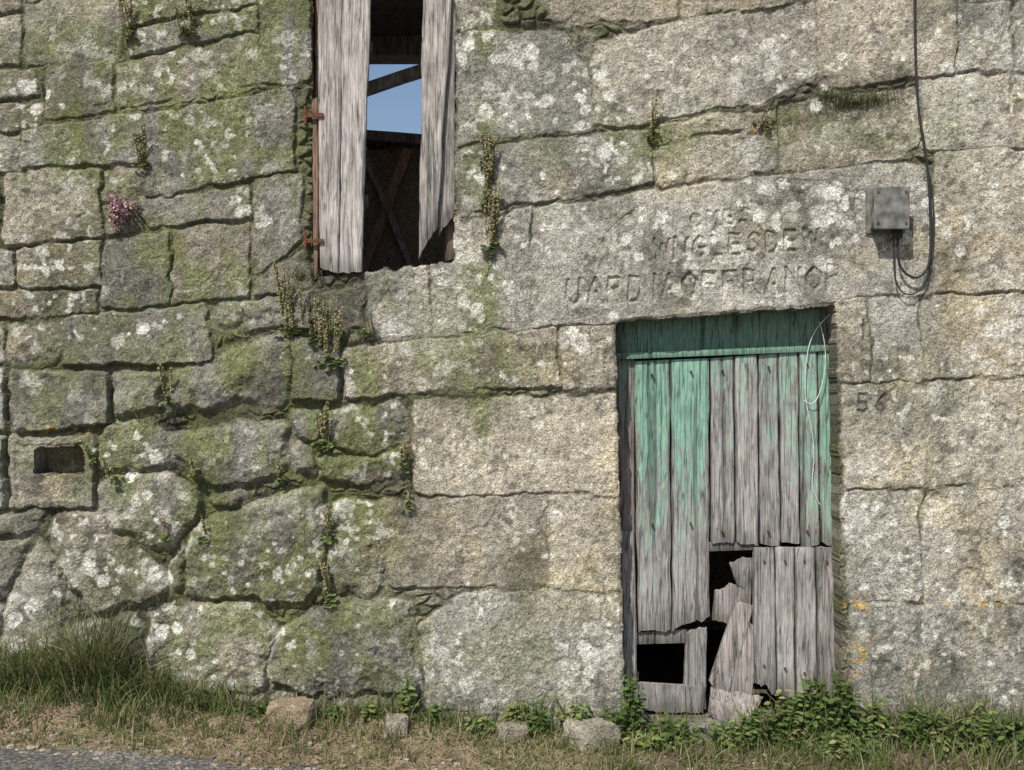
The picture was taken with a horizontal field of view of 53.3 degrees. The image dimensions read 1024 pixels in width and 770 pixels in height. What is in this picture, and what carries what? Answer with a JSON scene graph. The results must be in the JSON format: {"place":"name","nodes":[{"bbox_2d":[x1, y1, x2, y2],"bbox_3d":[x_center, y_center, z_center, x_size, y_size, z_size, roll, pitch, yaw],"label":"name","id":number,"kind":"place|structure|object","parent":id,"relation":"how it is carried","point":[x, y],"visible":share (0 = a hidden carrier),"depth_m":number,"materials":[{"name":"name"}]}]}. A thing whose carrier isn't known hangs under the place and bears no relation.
{"place":"outdoors","nodes":[
{"label":"outdoors","id":0,"kind":"place"},
{"bbox_2d":[0,748,324,769],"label":"road","id":1,"kind":"structure","parent":0,"point":[14,759],"depth_m":4.05,"materials":[{"name":"grey asphalt"}]},
{"bbox_2d":[369,35,421,63],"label":"ceiling beam","id":2,"kind":"structure","parent":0,"point":[397,49],"depth_m":6.02,"materials":[{"name":"brown wood"}]},
{"bbox_2d":[366,64,456,148],"label":"sky","id":3,"kind":"structure","parent":0,"point":[399,108],"materials":[{"name":"blue"}]},
{"bbox_2d":[0,690,1021,769],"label":"dry grass","id":4,"kind":"structure","parent":0,"point":[160,751],"depth_m":4.22,"materials":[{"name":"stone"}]},
{"bbox_2d":[0,584,1023,769],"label":"ground","id":5,"kind":"structure","parent":0,"point":[660,663],"depth_m":4.36,"materials":[{"name":"green plant"}]},
{"bbox_2d":[207,717,226,730],"bbox_3d":[-1.276,1.465,4.402,0.072,0.044,0.072,0,0,-32],"label":"loose stone","id":6,"kind":"object","parent":5,"relation":"on","point":[214,722],"visible":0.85,"depth_m":4.38,"materials":[{"name":"stone"}]},
{"bbox_2d":[232,700,266,717],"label":"weed plant","id":7,"kind":"object","parent":5,"relation":"on","point":[251,703],"visible":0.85,"depth_m":4.49,"materials":[{"name":"green plant"}]},
{"bbox_2d":[266,696,317,731],"bbox_3d":[-0.956,1.452,4.463,0.196,0.145,0.146,0,0,6],"label":"loose stone","id":8,"kind":"object","parent":5,"relation":"on","point":[301,709],"visible":0.81,"depth_m":4.40,"materials":[{"name":"stone"}]},
{"bbox_2d":[317,705,344,722],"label":"weed plant","id":9,"kind":"object","parent":5,"relation":"on","point":[331,709],"visible":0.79,"depth_m":4.50,"materials":[{"name":"green plant"}]},
{"bbox_2d":[359,700,381,720],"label":"weed plant","id":10,"kind":"object","parent":5,"relation":"on","point":[369,706],"visible":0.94,"depth_m":4.51,"materials":[{"name":"green plant"}]},
{"bbox_2d":[385,713,408,734],"bbox_3d":[-0.505,1.497,4.479,0.102,0.087,0.073,0,0,0],"label":"loose stone","id":11,"kind":"object","parent":5,"relation":"on","point":[394,719],"visible":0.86,"depth_m":4.44,"materials":[{"name":"stone"}]},
{"bbox_2d":[397,668,420,719],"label":"weed plant","id":12,"kind":"object","parent":5,"relation":"on","point":[408,693],"visible":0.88,"depth_m":4.54,"materials":[{"name":"green plant"}]},
{"bbox_2d":[416,701,441,724],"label":"weed plant","id":13,"kind":"object","parent":5,"relation":"on","point":[435,707],"visible":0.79,"depth_m":4.53,"materials":[{"name":"green plant"}]},
{"bbox_2d":[461,712,496,737],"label":"weed plant","id":14,"kind":"object","parent":5,"relation":"on","point":[481,726],"visible":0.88,"depth_m":4.50,"materials":[{"name":"green plant"}]},
{"bbox_2d":[0,0,1023,734],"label":"front wall","id":15,"kind":"structure","parent":5,"relation":"on","point":[478,380],"depth_m":4.60,"materials":[{"name":"stone"}]},
{"bbox_2d":[79,437,95,463],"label":"pennywort plant","id":16,"kind":"object","parent":15,"relation":"attached to","point":[87,450],"visible":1,"depth_m":4.58,"materials":[{"name":"green plant"}]},
{"bbox_2d":[102,458,128,486],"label":"pennywort plant","id":17,"kind":"object","parent":15,"relation":"attached to","point":[108,474],"visible":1,"depth_m":4.58,"materials":[{"name":"green plant"}]},
{"bbox_2d":[104,190,140,230],"bbox_3d":[-1.747,-0.780,4.557,0.162,0.185,0.072,0,0,0],"label":"pink stonecrop","id":18,"kind":"object","parent":15,"relation":"attached to","point":[116,208],"visible":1,"depth_m":4.56,"materials":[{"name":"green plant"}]},
{"bbox_2d":[119,0,136,39],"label":"pennywort plant","id":19,"kind":"object","parent":15,"relation":"attached to","point":[131,15],"visible":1,"depth_m":4.58,"materials":[{"name":"green plant"}]},
{"bbox_2d":[131,122,148,169],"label":"pennywort plant","id":20,"kind":"object","parent":15,"relation":"attached to","point":[136,143],"visible":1,"depth_m":4.58,"materials":[{"name":"green plant"}]},
{"bbox_2d":[158,514,173,541],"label":"pennywort plant","id":21,"kind":"object","parent":15,"relation":"attached to","point":[163,537],"visible":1,"depth_m":4.58,"materials":[{"name":"green plant"}]},
{"bbox_2d":[157,360,178,412],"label":"pennywort plant","id":22,"kind":"object","parent":15,"relation":"attached to","point":[163,382],"visible":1,"depth_m":4.58,"materials":[{"name":"green plant"}]},
{"bbox_2d":[174,0,198,35],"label":"pennywort plant","id":23,"kind":"object","parent":15,"relation":"attached to","point":[190,15],"visible":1,"depth_m":4.58,"materials":[{"name":"green plant"}]},
{"bbox_2d":[188,457,199,477],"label":"pennywort plant","id":24,"kind":"object","parent":15,"relation":"on","point":[193,471],"visible":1,"depth_m":4.58,"materials":[{"name":"green plant"}]},
{"bbox_2d":[196,513,208,544],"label":"pennywort plant","id":25,"kind":"object","parent":15,"relation":"attached to","point":[204,530],"visible":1,"depth_m":4.58,"materials":[{"name":"green plant"}]},
{"bbox_2d":[271,459,284,481],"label":"pennywort plant","id":26,"kind":"object","parent":15,"relation":"attached to","point":[278,473],"visible":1,"depth_m":4.58,"materials":[{"name":"green plant"}]},
{"bbox_2d":[271,258,305,335],"bbox_3d":[-1.006,-0.392,4.570,0.164,0.345,0.083,0,0,0],"label":"pennywort plant","id":27,"kind":"object","parent":15,"relation":"on","point":[286,303],"visible":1,"depth_m":4.57,"materials":[{"name":"green plant"}]},
{"bbox_2d":[305,296,323,347],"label":"pennywort plant","id":28,"kind":"object","parent":15,"relation":"attached to","point":[310,325],"visible":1,"depth_m":4.57,"materials":[{"name":"green plant"}]},
{"bbox_2d":[312,97,319,279],"bbox_3d":[-0.889,-0.887,4.623,0.030,0.824,0.044,0,0,0],"label":"frame jamb","id":29,"kind":"object","parent":15,"relation":"attached to","point":[315,175],"visible":0.9,"depth_m":4.61,"materials":[{"name":"brown wood"}]},
{"bbox_2d":[314,0,324,276],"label":"frame jamb","id":30,"kind":"object","parent":15,"relation":"attached to","point":[316,60],"visible":0.19,"depth_m":4.65,"materials":[{"name":"brown wood"}]},
{"bbox_2d":[310,400,335,450],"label":"pennywort plant","id":31,"kind":"object","parent":15,"relation":"attached to","point":[325,430],"visible":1,"depth_m":4.58,"materials":[{"name":"green plant"}]},
{"bbox_2d":[318,501,334,544],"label":"pennywort plant","id":32,"kind":"object","parent":15,"relation":"attached to","point":[327,528],"visible":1,"depth_m":4.58,"materials":[{"name":"green plant"}]},
{"bbox_2d":[317,550,336,607],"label":"pennywort plant","id":33,"kind":"object","parent":15,"relation":"attached to","point":[325,580],"visible":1,"depth_m":4.58,"materials":[{"name":"green plant"}]},
{"bbox_2d":[313,297,345,370],"bbox_3d":[-0.821,-0.230,4.570,0.149,0.339,0.088,0,0,0],"label":"pennywort plant","id":34,"kind":"object","parent":15,"relation":"attached to","point":[327,334],"visible":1,"depth_m":4.58,"materials":[{"name":"green plant"}]},
{"bbox_2d":[360,315,374,336],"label":"pennywort plant","id":35,"kind":"object","parent":15,"relation":"attached to","point":[369,330],"visible":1,"depth_m":4.58,"materials":[{"name":"green plant"}]},
{"bbox_2d":[303,0,455,273],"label":"window shutters","id":36,"kind":"object","parent":15,"relation":"attached to","point":[344,49],"depth_m":4.59,"materials":[{"name":"grey wood"}]},
{"bbox_2d":[397,440,409,472],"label":"pennywort plant","id":37,"kind":"object","parent":15,"relation":"attached to","point":[405,464],"visible":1,"depth_m":4.58,"materials":[{"name":"green plant"}]},
{"bbox_2d":[396,484,414,511],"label":"pennywort plant","id":38,"kind":"object","parent":15,"relation":"attached to","point":[408,501],"visible":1,"depth_m":4.58,"materials":[{"name":"green plant"}]},
{"bbox_2d":[445,70,456,262],"bbox_3d":[-0.281,-1.228,4.689,0.054,1.324,0.063,0,0,0],"label":"frame jamb","id":39,"kind":"object","parent":15,"relation":"attached to","point":[449,249],"visible":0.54,"depth_m":4.66,"materials":[{"name":"brown wood"}]},
{"bbox_2d":[20,1,908,614],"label":"joint grass","id":40,"kind":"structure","parent":15,"relation":"attached to","point":[828,93],"depth_m":4.59,"materials":[{"name":"green plant"}]},
{"bbox_2d":[478,130,493,165],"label":"pennywort plant","id":41,"kind":"object","parent":15,"relation":"attached to","point":[486,146],"visible":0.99,"depth_m":4.57,"materials":[{"name":"green plant"}]},
{"bbox_2d":[480,135,502,206],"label":"pennywort plant","id":42,"kind":"object","parent":15,"relation":"attached to","point":[490,180],"visible":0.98,"depth_m":4.58,"materials":[{"name":"green plant"}]},
{"bbox_2d":[480,180,503,256],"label":"pennywort plant","id":43,"kind":"object","parent":15,"relation":"attached to","point":[493,227],"visible":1,"depth_m":4.57,"materials":[{"name":"green plant"}]},
{"bbox_2d":[616,360,624,696],"bbox_3d":[0.489,0.721,4.724,0.071,1.676,0.053,0,0,0],"label":"door frame","id":44,"kind":"structure","parent":15,"relation":"attached to","point":[618,432],"depth_m":4.70,"materials":[{"name":"grey wood"}]},
{"bbox_2d":[621,531,636,686],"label":"plank","id":45,"kind":"object","parent":44,"relation":"attached to","point":[629,616],"visible":0.73,"depth_m":4.71,"materials":[{"name":"grey wood"}]},
{"bbox_2d":[645,94,660,142],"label":"pennywort plant","id":46,"kind":"object","parent":15,"relation":"attached to","point":[652,126],"visible":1,"depth_m":4.58,"materials":[{"name":"green plant"}]},
{"bbox_2d":[615,307,828,359],"bbox_3d":[0.973,-0.252,4.744,1.022,0.269,0.053,0,0,0],"label":"door header","id":47,"kind":"object","parent":15,"relation":"attached to","point":[784,328],"depth_m":4.72,"materials":[{"name":"green wood"}]},
{"bbox_2d":[618,359,635,585],"bbox_3d":[0.526,0.624,4.749,0.108,1.496,0.033,0,0,0],"label":"plank","id":48,"kind":"object","parent":47,"relation":"hanging from","point":[626,398],"visible":0.58,"depth_m":4.74,"materials":[{"name":"grey wood"}]},
{"bbox_2d":[637,628,686,643],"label":"plank","id":49,"kind":"object","parent":48,"relation":"attached to","point":[677,635],"visible":0.94,"depth_m":4.74,"materials":[{"name":"grey wood"}]},
{"bbox_2d":[634,360,670,632],"bbox_3d":[0.653,0.515,4.742,0.173,1.265,0.033,0,0,0],"label":"plank","id":50,"kind":"object","parent":49,"relation":"on","point":[652,435],"visible":1,"depth_m":4.73,"materials":[{"name":"green wood"}]},
{"bbox_2d":[670,358,709,630],"bbox_3d":[0.827,0.510,4.738,0.184,1.268,0.033,0,0,0],"label":"plank","id":51,"kind":"object","parent":49,"relation":"on","point":[689,413],"visible":1,"depth_m":4.72,"materials":[{"name":"green wood"}]},
{"bbox_2d":[615,345,829,358],"bbox_3d":[0.973,-0.152,4.713,1.022,0.069,0.014,0,0,0],"label":"header lath","id":52,"kind":"object","parent":15,"relation":"attached to","point":[714,352],"visible":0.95,"depth_m":4.71,"materials":[{"name":"green wood"}]},
{"bbox_2d":[733,355,758,546],"bbox_3d":[1.087,0.305,4.735,0.112,0.890,0.033,0,0,0],"label":"plank","id":53,"kind":"object","parent":52,"relation":"hanging from","point":[745,411],"visible":1,"depth_m":4.72,"materials":[{"name":"grey wood"}]},
{"bbox_2d":[709,542,753,550],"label":"plank","id":54,"kind":"object","parent":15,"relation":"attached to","point":[725,546],"visible":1,"depth_m":4.73,"materials":[{"name":"grey wood"}]},
{"bbox_2d":[709,357,734,543],"bbox_3d":[0.977,0.302,4.738,0.114,0.869,0.032,0,0,0],"label":"plank","id":55,"kind":"object","parent":54,"relation":"on","point":[722,515],"visible":1,"depth_m":4.72,"materials":[{"name":"grey wood"}]},
{"bbox_2d":[805,314,829,504],"bbox_3d":[1.410,0.110,4.700,0.120,0.885,0.024,0,0,0],"label":"hanging wire","id":56,"kind":"object","parent":15,"relation":"hanging from","point":[807,407],"visible":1,"depth_m":4.70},
{"bbox_2d":[865,187,909,238],"bbox_3d":[1.683,-0.771,4.559,0.172,0.231,0.101,0,0,0],"label":"junction box","id":57,"kind":"object","parent":15,"relation":"attached to","point":[887,210],"visible":1,"depth_m":4.51,"materials":[{"name":"grey plastic"}]},
{"bbox_2d":[893,166,933,294],"bbox_3d":[1.802,-0.726,4.573,0.191,0.647,0.014,0,0,-4],"label":"electric cable","id":58,"kind":"object","parent":15,"relation":"attached to","point":[931,253],"visible":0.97,"depth_m":4.57,"materials":[{"name":"black rubber"}]},
{"bbox_2d":[896,0,931,278],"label":"electric cable","id":59,"kind":"object","parent":15,"relation":"attached to","point":[927,171],"visible":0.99,"depth_m":4.57,"materials":[{"name":"black rubber"}]},
{"bbox_2d":[496,721,527,741],"bbox_3d":[-0.002,1.536,4.498,0.140,0.087,0.088,0,0,-7],"label":"loose stone","id":60,"kind":"object","parent":5,"relation":"on","point":[508,732],"visible":0.79,"depth_m":4.46,"materials":[{"name":"stone"}]},
{"bbox_2d":[499,697,532,721],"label":"weed plant","id":61,"kind":"object","parent":5,"relation":"on","point":[512,708],"visible":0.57,"depth_m":4.53,"materials":[{"name":"green plant"}]},
{"bbox_2d":[521,694,558,736],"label":"weed plant","id":62,"kind":"object","parent":5,"relation":"on","point":[535,715],"visible":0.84,"depth_m":4.52,"materials":[{"name":"green plant"}]},
{"bbox_2d":[553,696,591,731],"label":"weed plant","id":63,"kind":"object","parent":5,"relation":"on","point":[582,714],"visible":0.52,"depth_m":4.54,"materials":[{"name":"green plant"}]},
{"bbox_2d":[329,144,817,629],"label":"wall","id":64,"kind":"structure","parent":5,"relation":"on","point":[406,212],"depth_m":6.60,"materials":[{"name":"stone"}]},
{"bbox_2d":[366,141,386,149],"bbox_3d":[-0.875,-1.544,6.665,0.140,0.050,0.270,0,0,0],"label":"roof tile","id":65,"kind":"object","parent":64,"relation":"on","point":[371,145],"visible":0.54,"depth_m":6.57,"materials":[{"name":"black"}]},
{"bbox_2d":[562,718,620,750],"bbox_3d":[0.347,1.550,4.483,0.235,0.145,0.126,0,0,-18],"label":"loose stone","id":66,"kind":"object","parent":5,"relation":"on","point":[601,727],"visible":0.67,"depth_m":4.44,"materials":[{"name":"stone"}]},
{"bbox_2d":[597,707,624,728],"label":"weed plant","id":67,"kind":"object","parent":5,"relation":"on","point":[612,719],"visible":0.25,"depth_m":4.52,"materials":[{"name":"green plant"}]},
{"bbox_2d":[616,669,648,737],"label":"weed plant","id":68,"kind":"object","parent":5,"relation":"on","point":[631,713],"visible":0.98,"depth_m":4.54,"materials":[{"name":"green plant"}]},
{"bbox_2d":[623,732,683,751],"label":"weed plant","id":69,"kind":"object","parent":5,"relation":"on","point":[653,739],"visible":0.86,"depth_m":4.43,"materials":[{"name":"green plant"}]},
{"bbox_2d":[646,712,704,747],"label":"weed plant","id":70,"kind":"object","parent":5,"relation":"on","point":[668,735],"visible":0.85,"depth_m":4.49,"materials":[{"name":"green plant"}]},
{"bbox_2d":[670,718,724,741],"bbox_3d":[0.830,1.558,4.583,0.270,0.087,0.150,0,0,-13],"label":"loose stone","id":71,"kind":"object","parent":5,"relation":"on","point":[703,724],"visible":0.28,"depth_m":4.53,"materials":[{"name":"stone"}]},
{"bbox_2d":[708,718,756,748],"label":"weed plant","id":72,"kind":"object","parent":5,"relation":"on","point":[727,732],"visible":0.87,"depth_m":4.48,"materials":[{"name":"green plant"}]},
{"bbox_2d":[639,709,827,725],"bbox_3d":[1.014,1.579,4.760,1.018,0.097,0.103,0,0,0],"label":"threshold","id":73,"kind":"object","parent":5,"relation":"on","point":[706,714],"visible":0.05,"depth_m":4.72,"materials":[{"name":"grey stone"}]},
{"bbox_2d":[630,681,705,712],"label":"plank","id":74,"kind":"object","parent":73,"relation":"on","point":[681,696],"visible":0.86,"depth_m":4.72,"materials":[{"name":"grey wood"}]},
{"bbox_2d":[683,626,706,708],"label":"plank","id":75,"kind":"object","parent":73,"relation":"on","point":[695,644],"visible":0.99,"depth_m":4.73,"materials":[{"name":"grey wood"}]},
{"bbox_2d":[730,623,752,694],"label":"plank","id":76,"kind":"object","parent":73,"relation":"on","point":[743,678],"visible":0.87,"depth_m":4.74,"materials":[{"name":"grey wood"}]},
{"bbox_2d":[709,602,752,691],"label":"plank","id":77,"kind":"object","parent":76,"relation":"on","point":[728,653],"visible":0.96,"depth_m":4.74,"materials":[{"name":"grey wood"}]},
{"bbox_2d":[711,581,751,623],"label":"plank","id":78,"kind":"object","parent":76,"relation":"on","point":[728,597],"visible":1,"depth_m":4.75,"materials":[{"name":"grey wood"}]},
{"bbox_2d":[729,556,752,587],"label":"plank","id":79,"kind":"object","parent":78,"relation":"on","point":[741,569],"visible":1,"depth_m":4.75,"materials":[{"name":"grey wood"}]},
{"bbox_2d":[708,687,762,726],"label":"plank","id":80,"kind":"object","parent":5,"relation":"on","point":[720,700],"visible":0.77,"depth_m":4.69,"materials":[{"name":"grey wood"}]},
{"bbox_2d":[737,704,786,747],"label":"weed plant","id":81,"kind":"object","parent":5,"relation":"on","point":[750,727],"visible":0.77,"depth_m":4.48,"materials":[{"name":"green plant"}]},
{"bbox_2d":[764,681,810,746],"bbox_3d":[1.227,1.458,4.519,0.202,0.309,0.153,0,0,-41],"label":"weed plant","id":82,"kind":"object","parent":5,"relation":"on","point":[795,716],"visible":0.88,"depth_m":4.51,"materials":[{"name":"green plant"}]},
{"bbox_2d":[796,670,838,745],"bbox_3d":[1.361,1.435,4.532,0.213,0.346,0.140,0,0,0],"label":"weed plant","id":83,"kind":"object","parent":5,"relation":"on","point":[816,707],"visible":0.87,"depth_m":4.52,"materials":[{"name":"green plant"}]},
{"bbox_2d":[802,731,870,759],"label":"weed plant","id":84,"kind":"object","parent":5,"relation":"on","point":[831,749],"visible":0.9,"depth_m":4.43,"materials":[{"name":"green plant"}]},
{"bbox_2d":[818,664,866,740],"bbox_3d":[1.472,1.431,4.541,0.193,0.363,0.185,0,0,41],"label":"weed plant","id":85,"kind":"object","parent":5,"relation":"on","point":[847,722],"visible":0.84,"depth_m":4.53,"materials":[{"name":"green plant"}]},
{"bbox_2d":[856,690,904,752],"bbox_3d":[1.623,1.482,4.521,0.217,0.272,0.164,0,0,0],"label":"weed plant","id":86,"kind":"object","parent":5,"relation":"on","point":[874,727],"visible":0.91,"depth_m":4.50,"materials":[{"name":"green plant"}]},
{"bbox_2d":[890,701,938,747],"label":"weed plant","id":87,"kind":"object","parent":5,"relation":"on","point":[917,723],"visible":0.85,"depth_m":4.49,"materials":[{"name":"green plant"}]},
{"bbox_2d":[920,703,978,753],"bbox_3d":[1.930,1.521,4.494,0.260,0.210,0.151,0,0,0],"label":"weed plant","id":88,"kind":"object","parent":5,"relation":"on","point":[943,728],"visible":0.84,"depth_m":4.49,"materials":[{"name":"green plant"}]},
{"bbox_2d":[955,698,1000,751],"bbox_3d":[2.050,1.503,4.518,0.213,0.240,0.158,0,0,0],"label":"weed plant","id":89,"kind":"object","parent":5,"relation":"on","point":[986,735],"visible":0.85,"depth_m":4.49,"materials":[{"name":"green plant"}]},
{"bbox_2d":[986,705,1023,754],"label":"weed plant","id":90,"kind":"object","parent":5,"relation":"on","point":[1009,734],"visible":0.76,"depth_m":4.48,"materials":[{"name":"green plant"}]},
{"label":"ceiling boards","id":91,"kind":"object","parent":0,"visible":0},
{"bbox_2d":[367,64,421,96],"bbox_3d":[-0.600,-1.690,5.600,2.320,0.818,0.070,0,0,0],"label":"fallen rafter","id":92,"kind":"object","parent":91,"relation":"attached to","point":[393,80],"visible":0.11,"depth_m":5.57,"materials":[{"name":"brown wood"}]},
{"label":"upper floor","id":93,"kind":"structure","parent":0,"visible":0},
{"bbox_2d":[363,147,412,271],"bbox_3d":[-0.856,-0.975,6.500,0.444,1.071,0.066,0,0,0],"label":"rafter piece","id":94,"kind":"object","parent":93,"relation":"on","point":[382,220],"visible":0.64,"depth_m":6.47,"materials":[{"name":"brown wood"}]},
{"bbox_2d":[366,130,420,145],"bbox_3d":[-0.900,-1.590,6.500,1.405,0.183,0.066,0,0,0],"label":"rafter piece","id":95,"kind":"object","parent":94,"relation":"on","point":[396,137],"visible":0.23,"depth_m":6.47,"materials":[{"name":"brown wood"}]},
{"bbox_2d":[366,150,415,266],"bbox_3d":[-0.725,-0.975,6.401,0.542,1.073,0.059,0,0,24],"label":"rafter piece","id":96,"kind":"object","parent":93,"relation":"on","point":[390,215],"visible":0.63,"depth_m":6.40,"materials":[{"name":"brown wood"}]},
{"bbox_3d":[1.166,0.814,4.723,0.008,0.008,0.035,0,0,0],"label":"nail","id":97,"kind":"object","parent":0,"visible":0},
{"bbox_2d":[752,547,775,694],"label":"plank","id":98,"kind":"object","parent":97,"relation":"hanging from","point":[763,593],"visible":1,"depth_m":4.71,"materials":[{"name":"grey wood"}]},
{"bbox_2d":[757,353,779,546],"bbox_3d":[1.193,0.303,4.739,0.101,0.898,0.032,0,0,0],"label":"plank","id":99,"kind":"object","parent":98,"relation":"on","point":[768,479],"visible":1,"depth_m":4.72,"materials":[{"name":"grey wood"}]},
{"bbox_3d":[1.262,0.814,4.723,0.008,0.008,0.035,0,0,0],"label":"nail","id":100,"kind":"object","parent":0,"visible":0},
{"bbox_2d":[774,546,794,697],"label":"plank","id":101,"kind":"object","parent":100,"relation":"hanging from","point":[784,609],"visible":0.94,"depth_m":4.72,"materials":[{"name":"grey wood"}]},
{"bbox_2d":[777,352,799,543],"bbox_3d":[1.286,0.292,4.736,0.100,0.889,0.031,0,0,0],"label":"plank","id":102,"kind":"object","parent":101,"relation":"on","point":[787,374],"visible":1,"depth_m":4.72,"materials":[{"name":"grey wood"}]},
{"bbox_3d":[1.352,0.814,4.723,0.008,0.008,0.035,0,0,0],"label":"nail","id":103,"kind":"object","parent":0,"visible":0},
{"bbox_2d":[794,546,816,695],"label":"plank","id":104,"kind":"object","parent":103,"relation":"hanging from","point":[805,640],"visible":0.88,"depth_m":4.71,"materials":[{"name":"grey wood"}]},
{"bbox_2d":[797,351,819,546],"bbox_3d":[1.377,0.298,4.734,0.097,0.914,0.033,0,0,0],"label":"plank","id":105,"kind":"object","parent":104,"relation":"on","point":[809,512],"visible":0.98,"depth_m":4.72,"materials":[{"name":"grey wood"}]},
{"bbox_3d":[1.455,0.814,4.723,0.008,0.008,0.035,0,0,0],"label":"nail","id":106,"kind":"object","parent":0,"visible":0},
{"bbox_2d":[814,546,834,696],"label":"plank","id":107,"kind":"object","parent":106,"relation":"hanging from","point":[825,642],"visible":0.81,"depth_m":4.72,"materials":[{"name":"grey wood"}]},
{"bbox_2d":[817,351,831,545],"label":"plank","id":108,"kind":"object","parent":107,"relation":"on","point":[824,455],"visible":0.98,"depth_m":4.72,"materials":[{"name":"wood"}]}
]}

